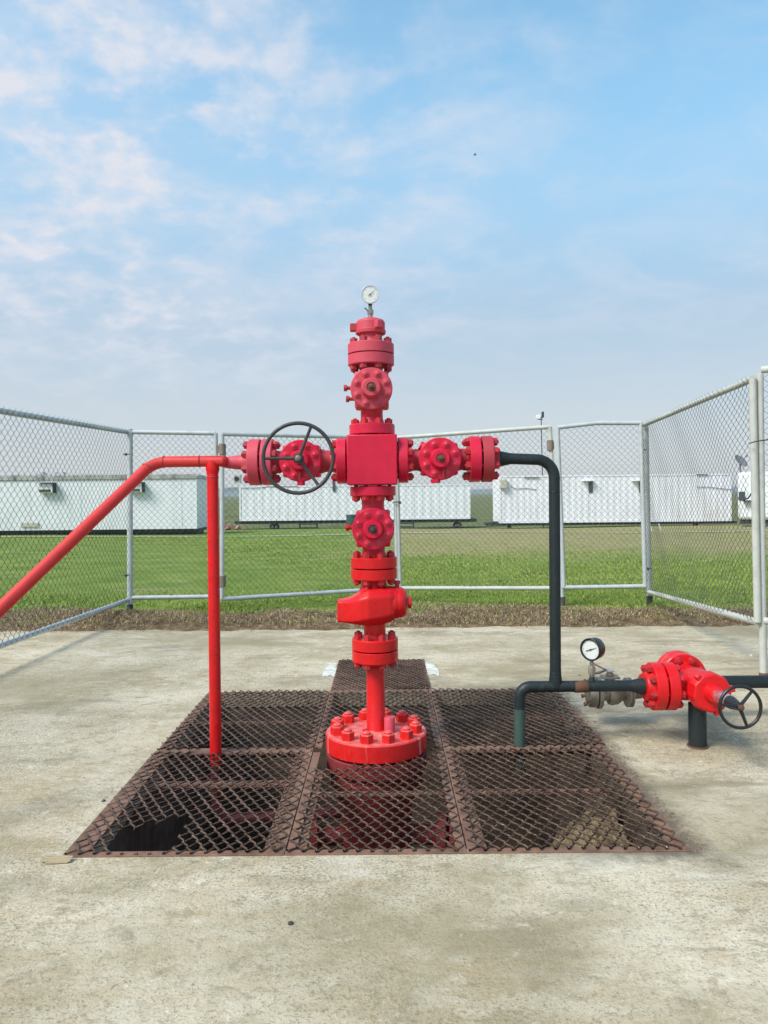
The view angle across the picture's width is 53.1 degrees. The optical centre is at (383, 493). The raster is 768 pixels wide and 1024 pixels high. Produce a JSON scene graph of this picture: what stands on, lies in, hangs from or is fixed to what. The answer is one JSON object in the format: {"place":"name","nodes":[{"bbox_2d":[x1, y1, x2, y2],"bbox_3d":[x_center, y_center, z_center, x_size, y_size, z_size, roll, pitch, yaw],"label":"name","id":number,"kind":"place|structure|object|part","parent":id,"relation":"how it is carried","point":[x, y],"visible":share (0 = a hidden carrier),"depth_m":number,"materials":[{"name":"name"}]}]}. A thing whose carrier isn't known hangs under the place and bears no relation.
{"place":"outdoors","nodes":[
{"label":"outdoors","id":0,"kind":"place"},
{"bbox_2d":[0,625,767,1023],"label":"pavement","id":1,"kind":"structure","parent":0,"point":[68,767],"depth_m":3.12,"materials":[{"name":"concrete"}]},
{"bbox_2d":[40,855,72,863],"bbox_3d":[-1.432,1.602,3.364,0.133,0.017,0.053,-1,0,0],"label":"wood splinter","id":2,"kind":"object","parent":1,"relation":"on","point":[51,859],"visible":1,"depth_m":3.36,"materials":[{"name":"beige wood"}]},
{"bbox_2d":[157,689,328,758],"bbox_3d":[-0.931,1.623,5.502,0.986,0.083,1.417,-1,0,0],"label":"grating panel","id":3,"kind":"object","parent":1,"relation":"on","point":[174,737],"visible":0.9,"depth_m":5.37,"materials":[{"name":"metal"}]},
{"bbox_2d":[322,662,336,676],"bbox_3d":[-0.485,1.601,7.010,0.128,0.001,0.609,-1,0,0],"label":"paint patch","id":4,"kind":"object","parent":1,"relation":"on","point":[330,669],"visible":1,"depth_m":6.94,"materials":[{"name":"white paint"}]},
{"bbox_2d":[104,704,651,851],"bbox_3d":[-0.022,2.415,4.800,3.040,1.570,3.110,-1,0,0],"label":"cellar pit","id":5,"kind":"object","parent":1,"relation":"in","point":[152,836],"visible":0.02,"depth_m":6.16,"materials":[{"name":"metal"}]},
{"bbox_2d":[63,749,312,857],"bbox_3d":[-0.936,1.623,4.093,0.987,0.083,1.387,-1,0,0],"label":"grating panel","id":6,"kind":"object","parent":5,"relation":"on","point":[91,836],"visible":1,"depth_m":3.97,"materials":[{"name":"metal"}]},
{"bbox_2d":[285,748,466,855],"bbox_3d":[-0.035,1.614,4.086,0.804,0.083,1.373,-1,0,0],"label":"grating panel","id":7,"kind":"object","parent":5,"relation":"on","point":[301,832],"visible":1,"depth_m":3.83,"materials":[{"name":"metal"}]},
{"bbox_2d":[289,750,464,849],"bbox_3d":[-0.040,2.358,4.850,1.117,1.485,0.630,-1,0,0],"label":"well casing","id":8,"kind":"object","parent":5,"relation":"in","point":[333,763],"visible":0.2,"depth_m":4.65,"materials":[{"name":"red metal"}]},
{"bbox_2d":[241,285,500,763],"bbox_3d":[-0.078,0.147,4.847,1.614,2.911,0.636,-1,0,-12],"label":"wellhead tree","id":9,"kind":"object","parent":8,"relation":"on","point":[375,454],"visible":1,"depth_m":4.72,"materials":[{"name":"red paint"}]},
{"bbox_2d":[0,455,342,824],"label":"red pipeline","id":10,"kind":"object","parent":9,"relation":"attached to","point":[24,585],"visible":0.75,"depth_m":4.73,"materials":[{"name":"paint"}]},
{"bbox_2d":[499,451,646,773],"bbox_3d":[1.171,0.739,4.851,0.958,2.024,0.152,-1,0,0],"label":"black pipeline","id":11,"kind":"object","parent":9,"relation":"attached to","point":[592,650],"visible":0.98,"depth_m":4.82,"materials":[{"name":"paint"}]},
{"bbox_2d":[581,661,641,708],"bbox_3d":[1.551,1.292,5.220,0.386,0.334,0.212,-1,0,0],"label":"ball valve","id":12,"kind":"object","parent":11,"relation":"attached to","point":[598,699],"visible":0.63,"depth_m":5.16,"materials":[{"name":"metal"}]},
{"bbox_2d":[330,659,430,690],"bbox_3d":[-0.025,1.614,6.792,0.820,0.082,1.156,-1,0,0],"label":"grating panel","id":13,"kind":"object","parent":5,"relation":"on","point":[425,683],"visible":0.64,"depth_m":6.64,"materials":[{"name":"metal"}]},
{"bbox_2d":[444,745,690,853],"bbox_3d":[0.867,1.605,4.093,0.987,0.083,1.387,-1,0,0],"label":"grating panel","id":14,"kind":"object","parent":5,"relation":"on","point":[474,837],"visible":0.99,"depth_m":3.92,"materials":[{"name":"metal"}]},
{"bbox_2d":[551,806,626,846],"bbox_3d":[0.913,2.402,4.280,0.680,1.405,1.500,-1,0,0],"label":"sand heap","id":15,"kind":"object","parent":5,"relation":"in","point":[588,831],"visible":0.09,"depth_m":4.12,"materials":[{"name":"beige sand"}]},
{"bbox_2d":[315,689,441,748],"bbox_3d":[-0.035,1.596,5.504,0.804,0.047,1.407,-1,0,0],"label":"grating panel","id":16,"kind":"object","parent":1,"relation":"on","point":[433,728],"visible":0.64,"depth_m":5.70,"materials":[{"name":"metal"}]},
{"bbox_2d":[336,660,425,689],"bbox_3d":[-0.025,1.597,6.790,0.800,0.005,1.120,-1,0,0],"label":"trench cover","id":17,"kind":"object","parent":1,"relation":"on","point":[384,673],"visible":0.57,"depth_m":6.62,"materials":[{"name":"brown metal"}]},
{"bbox_2d":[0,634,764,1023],"bbox_3d":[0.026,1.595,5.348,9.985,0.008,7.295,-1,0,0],"label":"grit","id":18,"kind":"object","parent":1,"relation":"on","point":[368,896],"visible":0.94,"depth_m":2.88,"materials":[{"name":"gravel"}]},
{"bbox_2d":[425,662,438,675],"bbox_3d":[0.426,1.592,6.970,0.127,0.001,0.531,-1,0,0],"label":"paint patch","id":19,"kind":"object","parent":1,"relation":"on","point":[431,668],"visible":1,"depth_m":6.95,"materials":[{"name":"white paint"}]},
{"bbox_2d":[430,688,606,755],"bbox_3d":[0.882,1.605,5.502,1.017,0.083,1.417,-1,0,0],"label":"grating panel","id":20,"kind":"object","parent":1,"relation":"on","point":[445,738],"visible":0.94,"depth_m":5.33,"materials":[{"name":"metal"}]},
{"bbox_2d":[561,693,702,851],"bbox_3d":[1.422,1.581,4.800,0.130,0.009,2.808,-1,0,0],"label":"steel grating frame","id":21,"kind":"object","parent":1,"relation":"on","point":[612,755],"visible":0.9,"depth_m":4.04,"materials":[{"name":"brown metal"}]},
{"bbox_2d":[687,701,708,749],"bbox_3d":[1.959,1.446,4.800,0.128,0.270,0.128,-1,0,0],"label":"support post","id":22,"kind":"object","parent":1,"relation":"on","point":[697,729],"visible":0.94,"depth_m":4.76,"materials":[{"name":"black metal"}]},
{"bbox_2d":[638,650,762,729],"bbox_3d":[1.882,1.210,4.734,0.489,0.301,0.999,-1,0,0],"label":"choke valve","id":23,"kind":"object","parent":22,"relation":"on","point":[674,679],"visible":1,"depth_m":4.70,"materials":[{"name":"red paint"}]},
{"bbox_2d":[722,675,767,687],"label":"outlet pipe","id":24,"kind":"object","parent":23,"relation":"attached to","point":[756,681],"depth_m":5.33,"materials":[{"name":"black metal"}]},
{"bbox_2d":[756,373,767,674],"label":"fence post","id":25,"kind":"object","parent":1,"relation":"on","point":[762,626],"visible":0.71,"depth_m":6.49,"materials":[{"name":"metal"}]},
{"bbox_2d":[643,375,761,625],"bbox_3d":[3.371,0.195,8.571,0.112,2.395,4.231,-1,0,7],"label":"chain link fence","id":26,"kind":"object","parent":25,"relation":"attached to","point":[751,381],"visible":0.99,"depth_m":7.43,"materials":[{"name":"metal"}]},
{"bbox_2d":[761,366,767,624],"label":"chain link fence","id":27,"kind":"object","parent":1,"relation":"on","point":[764,369],"visible":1,"depth_m":6.25,"materials":[{"name":"metal"}]},
{"bbox_2d":[0,491,767,631],"bbox_3d":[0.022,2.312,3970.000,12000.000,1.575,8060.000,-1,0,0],"label":"ground","id":28,"kind":"structure","parent":0,"point":[175,624],"depth_m":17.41,"materials":[{"name":"green plant"}]},
{"bbox_2d":[0,472,206,534],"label":"office trailer","id":29,"kind":"object","parent":28,"relation":"on","point":[163,505],"visible":0.72,"depth_m":37.51,"materials":[{"name":"white metal"}]},
{"bbox_2d":[126,429,132,612],"bbox_3d":[-3.433,0.455,10.368,0.106,2.656,0.087,-1,0,0],"label":"fence post","id":30,"kind":"object","parent":28,"relation":"on","point":[129,605],"visible":0.8,"depth_m":10.34,"materials":[{"name":"silver metal"}]},
{"bbox_2d":[0,406,130,648],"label":"chain link fence","id":31,"kind":"object","parent":30,"relation":"attached to","point":[45,629],"visible":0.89,"depth_m":8.28,"materials":[{"name":"silver metal"}]},
{"bbox_2d":[131,430,217,599],"bbox_3d":[-2.858,0.286,10.408,1.230,2.302,0.062,-1,0,-4],"label":"chain link fence","id":32,"kind":"object","parent":30,"relation":"attached to","point":[169,433],"visible":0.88,"depth_m":10.40,"materials":[{"name":"silver metal"}]},
{"bbox_2d":[216,432,398,600],"bbox_3d":[-1.004,0.297,10.710,2.675,2.264,0.099,-1,0,-24],"label":"gate leaf","id":33,"kind":"object","parent":32,"relation":"attached to","point":[221,448],"visible":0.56,"depth_m":10.49,"materials":[{"name":"silver metal"}]},
{"bbox_2d":[219,522,243,529],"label":"rubble heap","id":34,"kind":"object","parent":28,"relation":"on","point":[230,527],"visible":0.42,"depth_m":47.72,"materials":[{"name":"stone"}]},
{"bbox_2d":[346,514,355,524],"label":"barrel","id":35,"kind":"object","parent":28,"relation":"on","point":[350,517],"visible":0.39,"depth_m":45.72,"materials":[{"name":"plastic"}]},
{"bbox_2d":[233,475,476,528],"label":"container cabin","id":36,"kind":"object","parent":28,"relation":"on","point":[441,498],"visible":0.75,"depth_m":52.01,"materials":[{"name":"white metal"}]},
{"bbox_2d":[536,412,543,526],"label":"camera mast","id":37,"kind":"object","parent":28,"relation":"on","point":[538,417],"visible":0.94,"depth_m":47.47,"materials":[{"name":"grey metal"}]},
{"bbox_2d":[553,427,564,605],"bbox_3d":[2.439,0.400,10.686,0.144,2.654,0.075,-1,0,0],"label":"fence post","id":38,"kind":"object","parent":28,"relation":"on","point":[562,589],"visible":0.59,"depth_m":10.66,"materials":[{"name":"silver metal"}]},
{"bbox_2d":[396,425,553,589],"bbox_3d":[1.305,0.229,10.970,2.362,2.356,0.100,-1,0,14],"label":"gate leaf","id":39,"kind":"object","parent":38,"relation":"attached to","point":[550,445],"visible":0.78,"depth_m":10.97,"materials":[{"name":"metal"}]},
{"bbox_2d":[556,421,646,589],"bbox_3d":[2.996,0.165,10.603,1.220,2.334,0.069,-1,0,7],"label":"chain link fence","id":40,"kind":"object","parent":38,"relation":"attached to","point":[642,518],"visible":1,"depth_m":10.59,"materials":[{"name":"silver metal"}]},
{"bbox_2d":[484,473,736,527],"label":"container cabin","id":41,"kind":"object","parent":28,"relation":"on","point":[619,507],"visible":0.83,"depth_m":43.01,"materials":[{"name":"white metal"}]},
{"bbox_2d":[585,480,593,492],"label":"window","id":42,"kind":"structure","parent":41,"relation":"in","point":[591,481],"depth_m":42.96,"materials":[{"name":"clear glass"}]},
{"bbox_2d":[643,425,652,604],"bbox_3d":[3.687,0.370,10.728,0.107,2.690,0.083,-1,0,0],"label":"fence post","id":43,"kind":"object","parent":28,"relation":"on","point":[649,598],"visible":0.5,"depth_m":10.70,"materials":[{"name":"grey metal"}]},
{"bbox_2d":[738,471,767,525],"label":"site trailer","id":44,"kind":"object","parent":28,"relation":"on","point":[747,490],"visible":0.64,"depth_m":39.81,"materials":[{"name":"white metal"}]},
{"bbox_2d":[735,455,747,470],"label":"satellite dish","id":45,"kind":"object","parent":44,"relation":"on","point":[742,461],"visible":0.77,"depth_m":40.83,"materials":[{"name":"grey metal"}]},
{"bbox_3d":[18.587,0.133,39.895,0.300,0.450,0.050,-1,0,27],"label":"window","id":46,"kind":"part","parent":44,"relation":"part of","materials":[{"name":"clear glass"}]},
{"bbox_2d":[0,601,767,631],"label":"dry grass","id":47,"kind":"structure","parent":0,"point":[157,612],"depth_m":9.63,"materials":[{"name":"brown plant"}]},
{"bbox_2d":[0,0,767,489],"label":"sky","id":48,"kind":"structure","parent":0,"point":[200,200],"materials":[{"name":"blue"}]},
{"bbox_2d":[4,531,767,568],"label":"grass","id":49,"kind":"structure","parent":0,"point":[425,554],"depth_m":20.92,"materials":[{"name":"green plant"}]},
{"bbox_2d":[9,530,767,536],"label":"path","id":50,"kind":"structure","parent":0,"point":[233,536],"depth_m":34.45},
{"bbox_2d":[219,486,737,495],"bbox_3d":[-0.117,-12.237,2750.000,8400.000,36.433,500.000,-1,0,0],"label":"hills","id":51,"kind":"structure","parent":0,"point":[234,490],"depth_m":2542.85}
]}

